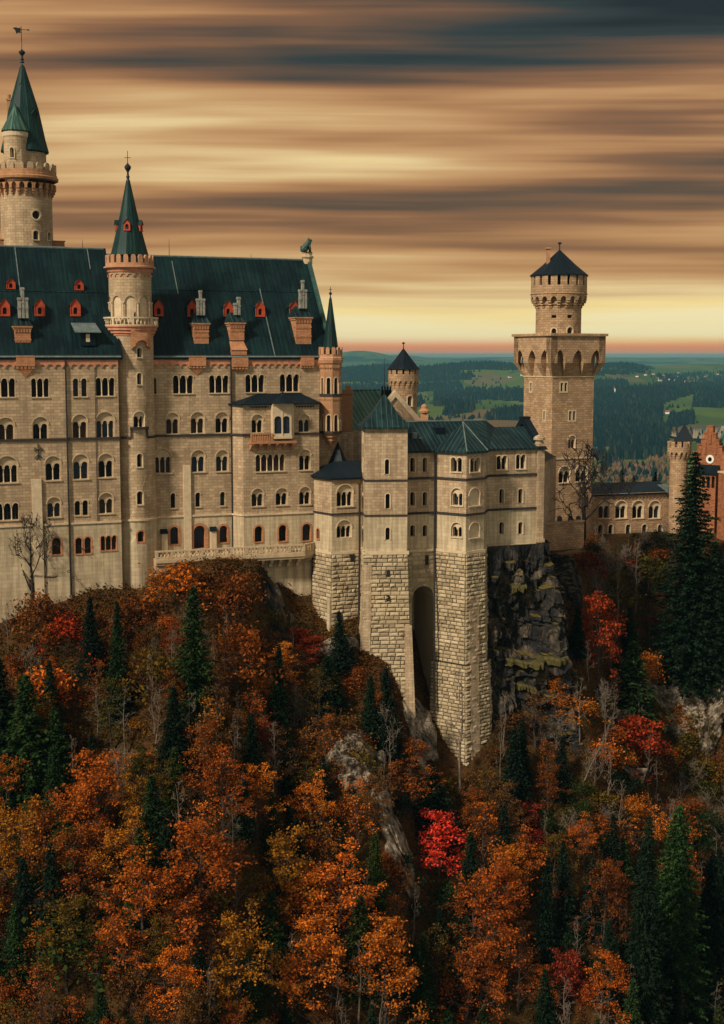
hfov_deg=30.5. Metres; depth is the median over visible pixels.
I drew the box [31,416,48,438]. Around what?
window
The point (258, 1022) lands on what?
beech tree
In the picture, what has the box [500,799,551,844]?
maple tree
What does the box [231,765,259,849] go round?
spruce tree
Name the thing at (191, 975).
beech tree
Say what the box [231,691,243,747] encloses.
bare tree
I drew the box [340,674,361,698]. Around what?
bush
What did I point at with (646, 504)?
connecting wing
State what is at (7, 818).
beech tree
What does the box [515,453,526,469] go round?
window
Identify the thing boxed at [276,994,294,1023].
spruce tree
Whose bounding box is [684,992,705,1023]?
spruce tree
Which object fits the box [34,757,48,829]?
spruce tree
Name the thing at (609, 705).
bush
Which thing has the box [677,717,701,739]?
bush
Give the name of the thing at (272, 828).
spruce tree
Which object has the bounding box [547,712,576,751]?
bare bush
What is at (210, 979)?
bare tree
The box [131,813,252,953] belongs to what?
beech tree
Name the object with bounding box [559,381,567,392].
window
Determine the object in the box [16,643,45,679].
bare bush
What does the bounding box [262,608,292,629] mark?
bush
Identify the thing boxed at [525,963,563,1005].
beech tree
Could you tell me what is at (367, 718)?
spruce tree
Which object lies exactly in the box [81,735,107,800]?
spruce tree
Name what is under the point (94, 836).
beech tree
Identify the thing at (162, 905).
spruce tree
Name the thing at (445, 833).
maple tree
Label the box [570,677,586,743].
bare tree
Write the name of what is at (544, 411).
window
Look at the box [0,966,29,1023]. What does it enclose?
beech tree
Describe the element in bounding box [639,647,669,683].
bush
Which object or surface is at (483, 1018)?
spruce tree
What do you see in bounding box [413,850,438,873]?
bush
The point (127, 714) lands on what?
bare tree
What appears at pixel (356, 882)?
spruce tree
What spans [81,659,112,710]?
sparse tree
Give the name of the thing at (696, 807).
bush
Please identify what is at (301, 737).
sparse tree
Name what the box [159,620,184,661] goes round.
sparse tree
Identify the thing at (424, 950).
spruce tree
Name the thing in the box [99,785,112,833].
bare tree
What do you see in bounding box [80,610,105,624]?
bush
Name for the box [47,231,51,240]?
window
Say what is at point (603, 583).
bare bush
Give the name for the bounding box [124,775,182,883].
spruce tree
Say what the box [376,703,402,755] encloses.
bare bush
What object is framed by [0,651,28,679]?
bush
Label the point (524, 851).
beech tree
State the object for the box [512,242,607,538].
square keep
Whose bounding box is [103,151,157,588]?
stair tower
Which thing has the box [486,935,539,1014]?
sparse tree
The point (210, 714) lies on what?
sparse tree
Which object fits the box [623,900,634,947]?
spruce tree
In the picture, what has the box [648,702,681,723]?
bush
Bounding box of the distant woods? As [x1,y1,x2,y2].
[341,359,723,481]
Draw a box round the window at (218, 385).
[208,374,229,393]
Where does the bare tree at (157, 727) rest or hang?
on the hillside
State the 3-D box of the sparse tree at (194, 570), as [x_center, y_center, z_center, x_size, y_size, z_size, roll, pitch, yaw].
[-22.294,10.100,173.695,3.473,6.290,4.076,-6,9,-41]
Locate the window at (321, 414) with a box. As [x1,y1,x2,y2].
[320,414,323,430]
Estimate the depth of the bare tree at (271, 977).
150.80 m
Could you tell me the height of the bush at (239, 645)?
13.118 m
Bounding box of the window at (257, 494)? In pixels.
[251,488,264,507]
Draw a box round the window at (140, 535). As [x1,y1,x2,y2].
[136,530,145,542]
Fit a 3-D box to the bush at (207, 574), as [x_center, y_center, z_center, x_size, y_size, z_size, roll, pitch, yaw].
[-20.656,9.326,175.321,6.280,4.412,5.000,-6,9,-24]
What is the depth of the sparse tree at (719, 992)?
181.02 m
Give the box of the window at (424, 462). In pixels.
[421,457,427,471]
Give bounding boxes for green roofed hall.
[331,385,429,460]
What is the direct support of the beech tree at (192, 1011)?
on the hillside
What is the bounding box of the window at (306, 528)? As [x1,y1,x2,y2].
[301,522,312,541]
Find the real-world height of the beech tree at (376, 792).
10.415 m
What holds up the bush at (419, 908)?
on the hillside
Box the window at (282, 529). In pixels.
[277,523,288,542]
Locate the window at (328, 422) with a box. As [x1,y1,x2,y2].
[325,414,331,430]
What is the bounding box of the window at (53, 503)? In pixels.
[46,496,61,518]
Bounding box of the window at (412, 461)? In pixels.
[409,456,415,471]
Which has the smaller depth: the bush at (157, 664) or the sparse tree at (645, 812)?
the bush at (157, 664)
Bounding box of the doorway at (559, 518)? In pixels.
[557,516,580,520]
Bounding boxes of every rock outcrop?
[258,695,268,726]
[262,570,292,656]
[313,634,359,656]
[325,730,386,792]
[370,782,393,816]
[379,808,419,898]
[402,697,437,773]
[548,553,582,616]
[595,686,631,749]
[603,728,647,783]
[643,669,723,754]
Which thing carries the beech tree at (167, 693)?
on the hillside
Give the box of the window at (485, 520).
[485,520,486,538]
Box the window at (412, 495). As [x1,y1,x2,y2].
[409,491,415,505]
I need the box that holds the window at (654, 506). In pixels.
[648,500,661,518]
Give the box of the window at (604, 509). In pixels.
[598,500,610,518]
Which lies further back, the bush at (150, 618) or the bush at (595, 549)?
the bush at (595, 549)
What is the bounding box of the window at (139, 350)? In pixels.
[136,347,142,357]
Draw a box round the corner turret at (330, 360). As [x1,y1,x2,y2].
[318,287,342,447]
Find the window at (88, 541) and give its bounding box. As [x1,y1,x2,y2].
[83,535,92,554]
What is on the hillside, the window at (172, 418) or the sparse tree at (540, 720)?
the sparse tree at (540, 720)
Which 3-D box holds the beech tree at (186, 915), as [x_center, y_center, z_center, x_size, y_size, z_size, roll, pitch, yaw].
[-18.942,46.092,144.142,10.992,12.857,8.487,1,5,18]
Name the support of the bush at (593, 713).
on the hillside
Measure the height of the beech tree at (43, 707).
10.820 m
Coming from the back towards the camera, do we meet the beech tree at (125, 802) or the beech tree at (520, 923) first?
the beech tree at (520, 923)
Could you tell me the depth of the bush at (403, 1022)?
158.30 m
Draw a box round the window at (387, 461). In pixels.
[384,458,389,473]
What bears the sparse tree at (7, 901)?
on the hillside
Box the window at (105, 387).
[95,377,115,396]
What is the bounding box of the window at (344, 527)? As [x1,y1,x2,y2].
[336,519,352,537]
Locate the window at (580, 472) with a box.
[575,464,587,482]
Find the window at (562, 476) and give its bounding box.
[558,465,570,483]
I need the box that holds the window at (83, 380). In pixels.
[80,377,87,397]
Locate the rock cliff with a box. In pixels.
[487,538,583,754]
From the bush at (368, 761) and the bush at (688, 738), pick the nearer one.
the bush at (368, 761)
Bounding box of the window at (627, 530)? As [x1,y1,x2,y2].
[625,524,631,532]
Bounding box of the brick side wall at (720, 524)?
[717,471,723,539]
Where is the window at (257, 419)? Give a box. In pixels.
[250,413,263,433]
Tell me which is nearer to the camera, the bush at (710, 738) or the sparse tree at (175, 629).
the sparse tree at (175, 629)
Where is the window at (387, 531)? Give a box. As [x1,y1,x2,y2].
[384,526,390,539]
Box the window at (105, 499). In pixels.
[98,492,114,514]
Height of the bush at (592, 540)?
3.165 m
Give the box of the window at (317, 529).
[316,528,319,539]
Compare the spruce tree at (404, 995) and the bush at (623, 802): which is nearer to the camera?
the spruce tree at (404, 995)
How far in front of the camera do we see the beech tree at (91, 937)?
143.50 m
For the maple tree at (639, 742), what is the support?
on the hillside
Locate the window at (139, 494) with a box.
[136,490,143,505]
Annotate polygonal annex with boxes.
[310,442,362,630]
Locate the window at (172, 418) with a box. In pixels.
[165,412,179,434]
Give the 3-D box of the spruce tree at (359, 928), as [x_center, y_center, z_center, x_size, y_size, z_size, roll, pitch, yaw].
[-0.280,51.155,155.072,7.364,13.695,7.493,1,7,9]
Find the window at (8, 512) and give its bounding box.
[0,502,19,521]
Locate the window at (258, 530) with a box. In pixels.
[253,524,264,542]
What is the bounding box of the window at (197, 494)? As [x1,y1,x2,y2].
[195,492,201,507]
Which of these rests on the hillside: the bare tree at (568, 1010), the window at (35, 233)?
the bare tree at (568, 1010)
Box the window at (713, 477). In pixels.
[711,475,715,487]
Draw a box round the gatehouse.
[667,424,723,532]
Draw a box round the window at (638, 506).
[631,500,644,518]
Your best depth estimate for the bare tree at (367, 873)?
159.73 m
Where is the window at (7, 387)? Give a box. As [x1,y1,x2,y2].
[0,377,15,397]
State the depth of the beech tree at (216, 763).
153.68 m
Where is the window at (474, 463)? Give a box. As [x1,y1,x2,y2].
[469,456,480,472]
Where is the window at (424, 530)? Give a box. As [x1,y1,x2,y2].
[421,524,427,536]
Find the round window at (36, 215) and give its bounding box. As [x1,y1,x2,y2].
[30,209,41,220]
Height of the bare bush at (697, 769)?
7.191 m
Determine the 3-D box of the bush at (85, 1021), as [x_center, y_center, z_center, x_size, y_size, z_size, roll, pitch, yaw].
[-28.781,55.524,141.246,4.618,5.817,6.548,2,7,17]
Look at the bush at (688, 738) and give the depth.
208.16 m
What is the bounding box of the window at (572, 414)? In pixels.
[568,410,576,421]
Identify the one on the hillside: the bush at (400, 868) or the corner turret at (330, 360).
the bush at (400, 868)
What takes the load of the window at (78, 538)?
in the palace
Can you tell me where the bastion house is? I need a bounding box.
[406,416,547,765]
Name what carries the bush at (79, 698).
on the hillside
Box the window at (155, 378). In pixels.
[154,377,157,394]
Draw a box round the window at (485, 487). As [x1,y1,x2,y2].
[485,487,486,504]
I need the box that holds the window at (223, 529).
[218,523,229,543]
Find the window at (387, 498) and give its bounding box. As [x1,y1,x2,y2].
[384,493,390,508]
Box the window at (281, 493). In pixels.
[275,487,288,505]
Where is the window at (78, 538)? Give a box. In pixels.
[74,536,83,554]
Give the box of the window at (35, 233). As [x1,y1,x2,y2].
[32,229,39,240]
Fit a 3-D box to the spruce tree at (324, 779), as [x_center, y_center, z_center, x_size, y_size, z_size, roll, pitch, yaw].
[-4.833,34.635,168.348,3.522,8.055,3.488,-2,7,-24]
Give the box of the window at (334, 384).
[333,377,338,393]
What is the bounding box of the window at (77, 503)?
[74,500,81,516]
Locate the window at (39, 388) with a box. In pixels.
[30,377,49,397]
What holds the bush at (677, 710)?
on the hillside
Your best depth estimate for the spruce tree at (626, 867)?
181.90 m
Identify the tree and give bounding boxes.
[0,658,22,798]
[0,673,67,820]
[0,753,34,839]
[0,794,66,918]
[0,802,60,896]
[0,857,42,961]
[0,873,8,928]
[0,894,13,944]
[0,905,33,1011]
[0,931,16,1022]
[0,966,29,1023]
[0,998,34,1023]
[1,605,13,653]
[4,660,18,710]
[6,803,42,894]
[8,965,72,1023]
[9,512,86,609]
[9,985,73,1023]
[11,789,74,886]
[14,918,63,988]
[15,690,79,747]
[16,773,40,849]
[17,893,159,1000]
[18,892,116,993]
[29,823,102,901]
[32,842,74,956]
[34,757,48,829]
[35,660,72,747]
[35,672,77,706]
[36,707,82,800]
[36,827,113,922]
[40,745,73,841]
[41,768,113,857]
[55,747,129,870]
[56,993,89,1023]
[59,819,126,904]
[68,736,77,786]
[72,596,108,684]
[73,932,114,995]
[77,677,127,752]
[79,912,149,999]
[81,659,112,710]
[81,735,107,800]
[84,806,179,911]
[84,883,123,962]
[85,843,201,986]
[87,686,105,742]
[88,974,114,1023]
[93,769,163,845]
[99,599,137,725]
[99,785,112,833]
[99,1016,126,1023]
[114,689,132,753]
[119,827,170,945]
[120,743,160,814]
[121,913,189,992]
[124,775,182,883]
[124,894,155,968]
[127,649,156,691]
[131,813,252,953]
[131,878,234,970]
[134,758,199,825]
[142,1014,151,1023]
[145,686,197,795]
[146,652,160,734]
[146,944,207,1023]
[147,900,183,965]
[149,667,188,731]
[149,688,165,767]
[149,812,189,919]
[150,876,167,936]
[157,587,226,736]
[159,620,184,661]
[159,747,196,831]
[166,626,177,668]
[168,716,241,814]
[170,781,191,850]
[170,978,214,1023]
[173,781,214,842]
[179,567,202,596]
[179,693,198,763]
[180,800,226,888]
[181,696,235,782]
[182,946,222,1023]
[184,925,233,994]
[193,743,257,841]
[196,672,244,745]
[198,961,219,1020]
[202,898,308,1023]
[204,837,259,915]
[214,652,240,698]
[216,746,232,810]
[217,997,249,1023]
[221,797,240,870]
[222,760,289,840]
[223,610,229,645]
[228,715,241,775]
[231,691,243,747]
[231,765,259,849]
[236,855,270,926]
[237,948,269,1023]
[239,713,270,791]
[240,686,275,744]
[246,821,339,938]
[250,1015,274,1023]
[256,890,292,985]
[257,720,277,756]
[257,720,305,796]
[261,794,285,870]
[264,928,324,988]
[265,641,302,699]
[266,646,295,751]
[266,721,282,809]
[266,945,280,1013]
[270,904,383,1023]
[276,867,335,969]
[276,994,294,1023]
[277,737,308,812]
[280,931,305,1014]
[281,769,341,850]
[282,803,294,866]
[283,758,321,821]
[283,817,311,909]
[284,646,304,678]
[287,613,296,654]
[287,837,390,972]
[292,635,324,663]
[293,725,321,786]
[294,664,346,740]
[294,862,336,939]
[300,800,350,867]
[304,656,351,719]
[304,712,340,770]
[305,1000,346,1023]
[311,755,333,813]
[316,932,352,1005]
[325,611,361,677]
[326,971,352,1023]
[328,894,388,1010]
[330,776,383,850]
[333,825,351,889]
[338,1001,347,1022]
[340,856,370,921]
[347,940,370,1023]
[355,675,385,747]
[355,915,410,1008]
[357,768,404,837]
[358,912,433,1023]
[358,950,380,1009]
[359,866,371,926]
[361,832,393,916]
[362,1008,378,1023]
[370,894,408,935]
[371,982,393,1023]
[373,667,411,761]
[377,755,387,788]
[380,915,416,1002]
[385,726,396,791]
[386,735,446,813]
[401,941,440,1023]
[411,886,421,942]
[413,771,463,844]
[414,807,468,879]
[418,922,457,999]
[419,932,441,1011]
[425,845,535,990]
[428,906,451,967]
[429,940,512,1023]
[436,868,516,951]
[440,935,510,1023]
[440,1009,455,1023]
[444,916,489,1017]
[447,832,486,928]
[448,670,481,799]
[453,801,502,870]
[454,787,495,843]
[466,767,505,824]
[475,780,536,847]
[477,1005,490,1023]
[479,867,522,954]
[481,841,534,925]
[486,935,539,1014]
[487,805,524,891]
[493,728,540,824]
[495,690,513,749]
[495,697,504,805]
[499,824,568,908]
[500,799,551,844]
[501,920,541,978]
[503,718,535,789]
[514,691,551,751]
[514,825,555,871]
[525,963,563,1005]
[526,761,572,816]
[529,830,582,898]
[529,856,557,968]
[529,968,558,1023]
[533,739,565,792]
[540,811,549,868]
[546,737,577,803]
[547,675,574,729]
[547,948,596,1015]
[550,436,639,544]
[551,839,583,945]
[553,882,560,930]
[553,973,571,1023]
[559,811,612,875]
[559,847,585,904]
[560,1000,574,1023]
[566,607,589,660]
[569,859,632,954]
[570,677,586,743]
[573,917,584,982]
[574,858,613,945]
[577,947,631,1023]
[579,591,623,697]
[580,640,596,682]
[581,864,610,918]
[583,710,618,782]
[589,920,624,1003]
[590,587,602,625]
[591,991,610,1023]
[599,689,611,743]
[602,668,622,700]
[602,858,634,905]
[603,749,617,816]
[603,814,623,878]
[608,685,618,725]
[609,551,625,637]
[609,653,627,704]
[612,779,630,856]
[613,793,672,864]
[613,889,656,973]
[615,714,676,793]
[616,641,670,733]
[618,606,642,658]
[618,816,673,1023]
[618,977,643,1023]
[619,837,636,895]
[621,964,639,1006]
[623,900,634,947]
[626,541,645,613]
[630,685,646,715]
[632,848,644,899]
[637,792,661,853]
[640,450,723,698]
[644,735,654,804]
[650,866,699,940]
[652,472,657,480]
[652,794,662,827]
[652,804,719,1020]
[653,739,661,795]
[663,799,673,854]
[667,826,704,881]
[678,541,723,690]
[684,953,710,1023]
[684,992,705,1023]
[685,857,705,924]
[692,854,723,1013]
[696,861,704,899]
[701,950,723,1023]
[703,712,711,763]
[704,981,723,1020]
[707,846,723,918]
[709,831,721,855]
[711,1008,723,1023]
[715,964,723,1015]
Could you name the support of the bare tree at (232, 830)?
on the hillside
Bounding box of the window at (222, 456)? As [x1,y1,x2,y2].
[215,449,229,472]
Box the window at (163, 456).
[155,448,172,473]
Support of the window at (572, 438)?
in the square keep
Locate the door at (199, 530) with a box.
[192,523,207,548]
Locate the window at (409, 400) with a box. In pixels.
[406,395,412,406]
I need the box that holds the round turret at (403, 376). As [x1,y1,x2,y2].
[388,342,418,413]
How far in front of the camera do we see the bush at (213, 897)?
147.59 m
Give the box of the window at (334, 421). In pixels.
[333,414,338,430]
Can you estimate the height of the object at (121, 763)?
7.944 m
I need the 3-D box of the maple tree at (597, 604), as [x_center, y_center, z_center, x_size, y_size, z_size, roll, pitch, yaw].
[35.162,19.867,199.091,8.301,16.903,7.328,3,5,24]
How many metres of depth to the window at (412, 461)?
182.99 m
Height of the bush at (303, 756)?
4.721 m
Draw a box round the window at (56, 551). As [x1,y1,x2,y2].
[50,536,62,555]
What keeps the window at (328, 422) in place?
in the corner turret at (330, 360)
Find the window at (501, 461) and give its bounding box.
[496,455,507,470]
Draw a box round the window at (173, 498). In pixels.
[170,492,176,508]
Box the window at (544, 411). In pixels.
[542,410,545,421]
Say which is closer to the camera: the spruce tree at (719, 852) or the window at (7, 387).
the window at (7, 387)
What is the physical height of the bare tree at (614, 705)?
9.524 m
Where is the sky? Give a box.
[0,0,723,357]
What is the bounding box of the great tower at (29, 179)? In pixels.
[0,27,64,246]
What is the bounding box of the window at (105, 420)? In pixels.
[96,411,115,436]
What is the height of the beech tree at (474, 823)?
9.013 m
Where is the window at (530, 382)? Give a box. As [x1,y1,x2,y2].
[529,381,532,392]
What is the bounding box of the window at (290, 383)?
[279,373,299,392]
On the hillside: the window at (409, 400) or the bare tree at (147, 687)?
the bare tree at (147, 687)
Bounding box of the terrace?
[153,542,314,577]
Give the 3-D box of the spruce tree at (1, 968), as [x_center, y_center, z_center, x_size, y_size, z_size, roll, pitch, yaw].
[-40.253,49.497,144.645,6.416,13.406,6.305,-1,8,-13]
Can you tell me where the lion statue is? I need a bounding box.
[300,238,313,263]
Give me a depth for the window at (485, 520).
186.55 m
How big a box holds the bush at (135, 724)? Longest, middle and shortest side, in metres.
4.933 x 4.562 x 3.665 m
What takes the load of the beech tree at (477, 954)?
on the hillside
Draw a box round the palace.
[0,240,330,622]
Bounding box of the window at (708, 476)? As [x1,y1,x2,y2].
[707,475,710,487]
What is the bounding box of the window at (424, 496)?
[421,491,427,505]
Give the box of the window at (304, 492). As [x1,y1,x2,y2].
[298,486,311,505]
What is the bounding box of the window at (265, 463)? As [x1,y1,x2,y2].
[255,453,285,472]
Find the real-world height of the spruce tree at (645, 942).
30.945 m
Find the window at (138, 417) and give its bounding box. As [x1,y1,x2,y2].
[132,411,145,426]
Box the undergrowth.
[0,538,723,1023]
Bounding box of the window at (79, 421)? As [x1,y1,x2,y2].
[71,414,87,437]
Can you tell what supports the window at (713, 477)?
in the gatehouse
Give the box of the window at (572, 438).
[568,435,576,447]
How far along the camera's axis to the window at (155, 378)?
178.88 m
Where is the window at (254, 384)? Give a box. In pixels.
[245,374,265,392]
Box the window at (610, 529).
[607,524,613,533]
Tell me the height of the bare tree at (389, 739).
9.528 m
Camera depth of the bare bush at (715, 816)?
201.68 m
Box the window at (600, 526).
[597,524,603,533]
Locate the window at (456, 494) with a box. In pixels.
[450,487,463,506]
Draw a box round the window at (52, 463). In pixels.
[44,455,61,481]
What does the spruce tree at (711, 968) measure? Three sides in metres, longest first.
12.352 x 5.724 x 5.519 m
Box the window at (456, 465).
[450,456,462,472]
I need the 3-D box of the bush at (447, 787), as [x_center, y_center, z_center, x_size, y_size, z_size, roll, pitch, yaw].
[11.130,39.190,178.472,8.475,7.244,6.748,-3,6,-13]
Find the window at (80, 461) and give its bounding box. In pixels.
[72,453,89,480]
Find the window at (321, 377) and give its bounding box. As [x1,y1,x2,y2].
[320,377,323,393]
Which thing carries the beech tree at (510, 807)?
on the hillside
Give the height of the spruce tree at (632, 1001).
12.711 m
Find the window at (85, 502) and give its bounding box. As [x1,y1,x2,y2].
[82,499,88,516]
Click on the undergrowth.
(246, 690)
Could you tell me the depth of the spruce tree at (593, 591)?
207.40 m
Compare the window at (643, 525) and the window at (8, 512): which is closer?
the window at (8, 512)
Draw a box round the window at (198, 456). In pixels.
[190,449,205,472]
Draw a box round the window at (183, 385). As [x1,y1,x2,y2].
[172,374,193,394]
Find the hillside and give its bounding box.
[0,528,723,1023]
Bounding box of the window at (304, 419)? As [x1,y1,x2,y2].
[298,413,310,432]
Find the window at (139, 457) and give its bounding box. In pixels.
[136,453,143,467]
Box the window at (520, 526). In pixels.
[517,521,523,533]
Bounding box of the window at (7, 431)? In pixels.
[0,417,14,441]
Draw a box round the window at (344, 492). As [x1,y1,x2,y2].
[336,484,354,507]
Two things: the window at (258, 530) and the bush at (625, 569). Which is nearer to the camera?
the window at (258, 530)
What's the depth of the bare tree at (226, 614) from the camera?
170.89 m
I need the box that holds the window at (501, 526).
[498,521,504,533]
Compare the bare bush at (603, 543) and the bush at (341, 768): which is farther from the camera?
the bare bush at (603, 543)
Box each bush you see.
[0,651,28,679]
[0,876,13,897]
[1,918,69,971]
[6,581,74,643]
[11,661,82,706]
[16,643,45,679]
[29,604,100,666]
[32,622,62,638]
[39,655,63,672]
[42,1000,85,1023]
[66,728,100,763]
[67,690,90,708]
[71,1007,113,1023]
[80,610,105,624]
[81,803,112,826]
[97,638,123,662]
[101,635,182,719]
[103,583,162,647]
[103,619,140,633]
[104,747,141,785]
[105,884,123,914]
[106,967,170,1021]
[108,931,134,963]
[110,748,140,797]
[112,1013,141,1023]
[114,753,140,770]
[118,716,151,738]
[124,631,155,650]
[127,751,156,774]
[127,981,178,1023]
[128,646,151,666]
[138,558,227,609]
[140,638,161,652]
[143,614,155,624]
[149,630,159,640]
[157,615,174,626]
[167,723,207,750]
[173,883,234,942]
[181,707,206,748]
[181,759,200,782]
[183,892,219,920]
[194,567,224,589]
[196,706,221,721]
[201,561,266,629]
[210,613,291,692]
[219,638,253,662]
[225,705,259,731]
[247,970,297,1023]
[249,693,263,706]
[256,640,267,656]
[256,904,290,938]
[259,866,285,897]
[261,818,285,848]
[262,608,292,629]
[266,628,285,650]
[266,648,286,667]
[266,863,300,898]
[280,934,301,956]
[286,626,311,642]
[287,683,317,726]
[290,696,315,728]
[293,746,315,773]
[308,709,371,750]
[309,810,347,846]
[318,892,353,928]
[321,873,342,901]
[323,747,370,777]
[328,794,369,826]
[329,740,396,780]
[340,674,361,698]
[347,663,372,680]
[351,859,380,886]
[358,730,381,748]
[369,849,405,873]
[370,853,419,894]
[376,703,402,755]
[387,850,434,888]
[391,792,424,824]
[397,1014,419,1023]
[399,738,419,768]
[406,900,436,921]
[410,870,426,894]
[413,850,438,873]
[427,879,465,931]
[439,1006,463,1023]
[440,774,470,811]
[442,921,476,955]
[444,841,464,862]
[451,765,513,799]
[482,745,506,766]
[495,709,537,736]
[529,807,572,836]
[529,827,578,861]
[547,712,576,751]
[547,825,587,852]
[547,961,574,989]
[551,692,614,735]
[552,931,594,963]
[557,798,595,819]
[557,802,587,825]
[557,809,592,846]
[565,775,600,807]
[569,954,600,981]
[571,543,615,585]
[572,978,605,1012]
[573,822,592,840]
[579,533,609,551]
[580,541,604,555]
[581,745,606,785]
[583,789,621,813]
[584,539,601,550]
[584,811,636,845]
[585,833,611,857]
[586,705,602,722]
[589,577,610,598]
[590,737,629,771]
[593,935,646,977]
[594,679,616,717]
[596,742,637,772]
[598,535,609,554]
[599,575,611,597]
[600,561,646,608]
[600,803,617,829]
[601,549,615,573]
[601,609,631,641]
[603,549,617,561]
[604,552,623,572]
[604,721,634,758]
[606,701,623,712]
[606,770,645,797]
[607,743,636,780]
[609,802,646,837]
[610,794,646,825]
[611,559,629,575]
[615,559,635,573]
[615,712,624,725]
[617,549,630,569]
[618,555,643,575]
[619,544,634,561]
[623,750,638,769]
[623,817,651,856]
[626,543,645,559]
[627,748,641,764]
[629,777,647,798]
[630,532,643,541]
[630,548,674,597]
[630,575,640,592]
[637,527,653,549]
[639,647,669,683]
[639,752,658,763]
[641,529,678,547]
[642,546,669,563]
[642,646,656,661]
[645,710,670,732]
[647,549,666,559]
[647,757,676,783]
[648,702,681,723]
[649,547,674,561]
[650,657,668,674]
[653,538,675,555]
[653,798,711,835]
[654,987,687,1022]
[656,520,678,542]
[659,805,669,827]
[664,742,686,767]
[669,724,714,758]
[669,769,692,800]
[670,701,687,724]
[672,820,704,849]
[673,763,697,785]
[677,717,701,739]
[677,759,705,793]
[678,711,718,731]
[678,795,713,826]
[681,756,723,784]
[684,849,708,880]
[685,824,711,857]
[686,801,723,836]
[689,777,723,804]
[694,832,718,855]
[696,792,719,816]
[703,727,723,752]
[706,825,723,845]
[708,757,723,782]
[708,777,722,792]
[708,806,722,835]
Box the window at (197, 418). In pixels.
[190,411,205,433]
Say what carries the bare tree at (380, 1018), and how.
on the hillside
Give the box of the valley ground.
[342,351,723,525]
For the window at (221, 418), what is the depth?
182.59 m
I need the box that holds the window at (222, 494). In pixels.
[219,491,225,506]
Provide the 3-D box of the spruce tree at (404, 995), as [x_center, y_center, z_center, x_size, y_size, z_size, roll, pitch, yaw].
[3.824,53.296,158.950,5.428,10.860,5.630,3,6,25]
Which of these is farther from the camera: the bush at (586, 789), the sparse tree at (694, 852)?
the sparse tree at (694, 852)
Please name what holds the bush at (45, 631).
on the hillside
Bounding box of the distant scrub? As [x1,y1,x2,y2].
[592,453,669,482]
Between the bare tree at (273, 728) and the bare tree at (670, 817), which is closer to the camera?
the bare tree at (273, 728)
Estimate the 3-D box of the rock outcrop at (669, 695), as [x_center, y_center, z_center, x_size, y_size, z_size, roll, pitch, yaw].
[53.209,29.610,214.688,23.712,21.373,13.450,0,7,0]
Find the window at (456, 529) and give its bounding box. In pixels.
[450,522,462,538]
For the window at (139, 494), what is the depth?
177.27 m
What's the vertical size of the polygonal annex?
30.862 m
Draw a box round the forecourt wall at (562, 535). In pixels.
[543,451,584,550]
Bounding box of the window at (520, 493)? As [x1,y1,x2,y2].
[517,488,523,502]
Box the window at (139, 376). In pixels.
[136,372,142,385]
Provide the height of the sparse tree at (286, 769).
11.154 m
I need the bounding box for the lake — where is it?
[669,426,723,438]
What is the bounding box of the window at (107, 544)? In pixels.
[100,535,117,551]
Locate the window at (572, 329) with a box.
[566,326,573,332]
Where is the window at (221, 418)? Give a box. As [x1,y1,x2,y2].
[214,411,229,433]
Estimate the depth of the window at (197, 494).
182.77 m
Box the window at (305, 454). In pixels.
[298,448,311,470]
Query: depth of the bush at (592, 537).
218.69 m
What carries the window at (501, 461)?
in the bastion house
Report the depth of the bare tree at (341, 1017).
149.16 m
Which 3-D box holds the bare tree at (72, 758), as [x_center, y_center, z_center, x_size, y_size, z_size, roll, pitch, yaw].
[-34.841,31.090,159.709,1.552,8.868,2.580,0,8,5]
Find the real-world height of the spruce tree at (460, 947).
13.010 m
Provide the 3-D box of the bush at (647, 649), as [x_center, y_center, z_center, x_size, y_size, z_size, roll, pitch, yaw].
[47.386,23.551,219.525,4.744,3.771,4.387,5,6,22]
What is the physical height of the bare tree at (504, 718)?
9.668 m
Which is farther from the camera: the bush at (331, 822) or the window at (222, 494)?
the window at (222, 494)
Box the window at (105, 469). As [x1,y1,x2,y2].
[97,453,114,478]
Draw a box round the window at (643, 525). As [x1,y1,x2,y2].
[641,524,647,532]
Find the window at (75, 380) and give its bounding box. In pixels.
[72,377,79,397]
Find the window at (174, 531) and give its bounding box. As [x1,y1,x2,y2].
[168,525,180,545]
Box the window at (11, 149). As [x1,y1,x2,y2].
[9,146,14,158]
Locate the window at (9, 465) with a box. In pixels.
[0,455,19,483]
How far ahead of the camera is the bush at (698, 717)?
210.75 m
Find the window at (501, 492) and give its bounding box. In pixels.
[498,488,504,502]
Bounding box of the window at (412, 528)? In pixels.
[409,524,415,536]
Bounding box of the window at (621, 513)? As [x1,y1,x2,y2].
[615,500,627,518]
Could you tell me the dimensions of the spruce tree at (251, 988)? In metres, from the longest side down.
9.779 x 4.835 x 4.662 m
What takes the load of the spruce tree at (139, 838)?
on the hillside
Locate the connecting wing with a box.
[591,481,668,534]
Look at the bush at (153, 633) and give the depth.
170.72 m
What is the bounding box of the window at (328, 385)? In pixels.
[325,377,331,393]
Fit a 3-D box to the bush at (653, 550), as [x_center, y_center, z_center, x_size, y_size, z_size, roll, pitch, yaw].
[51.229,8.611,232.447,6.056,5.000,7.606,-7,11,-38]
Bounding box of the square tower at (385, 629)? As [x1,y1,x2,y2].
[358,359,414,715]
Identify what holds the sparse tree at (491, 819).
on the hillside
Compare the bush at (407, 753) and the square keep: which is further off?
the square keep
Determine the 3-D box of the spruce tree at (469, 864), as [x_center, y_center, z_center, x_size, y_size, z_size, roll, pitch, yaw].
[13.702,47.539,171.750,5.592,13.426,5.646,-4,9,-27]

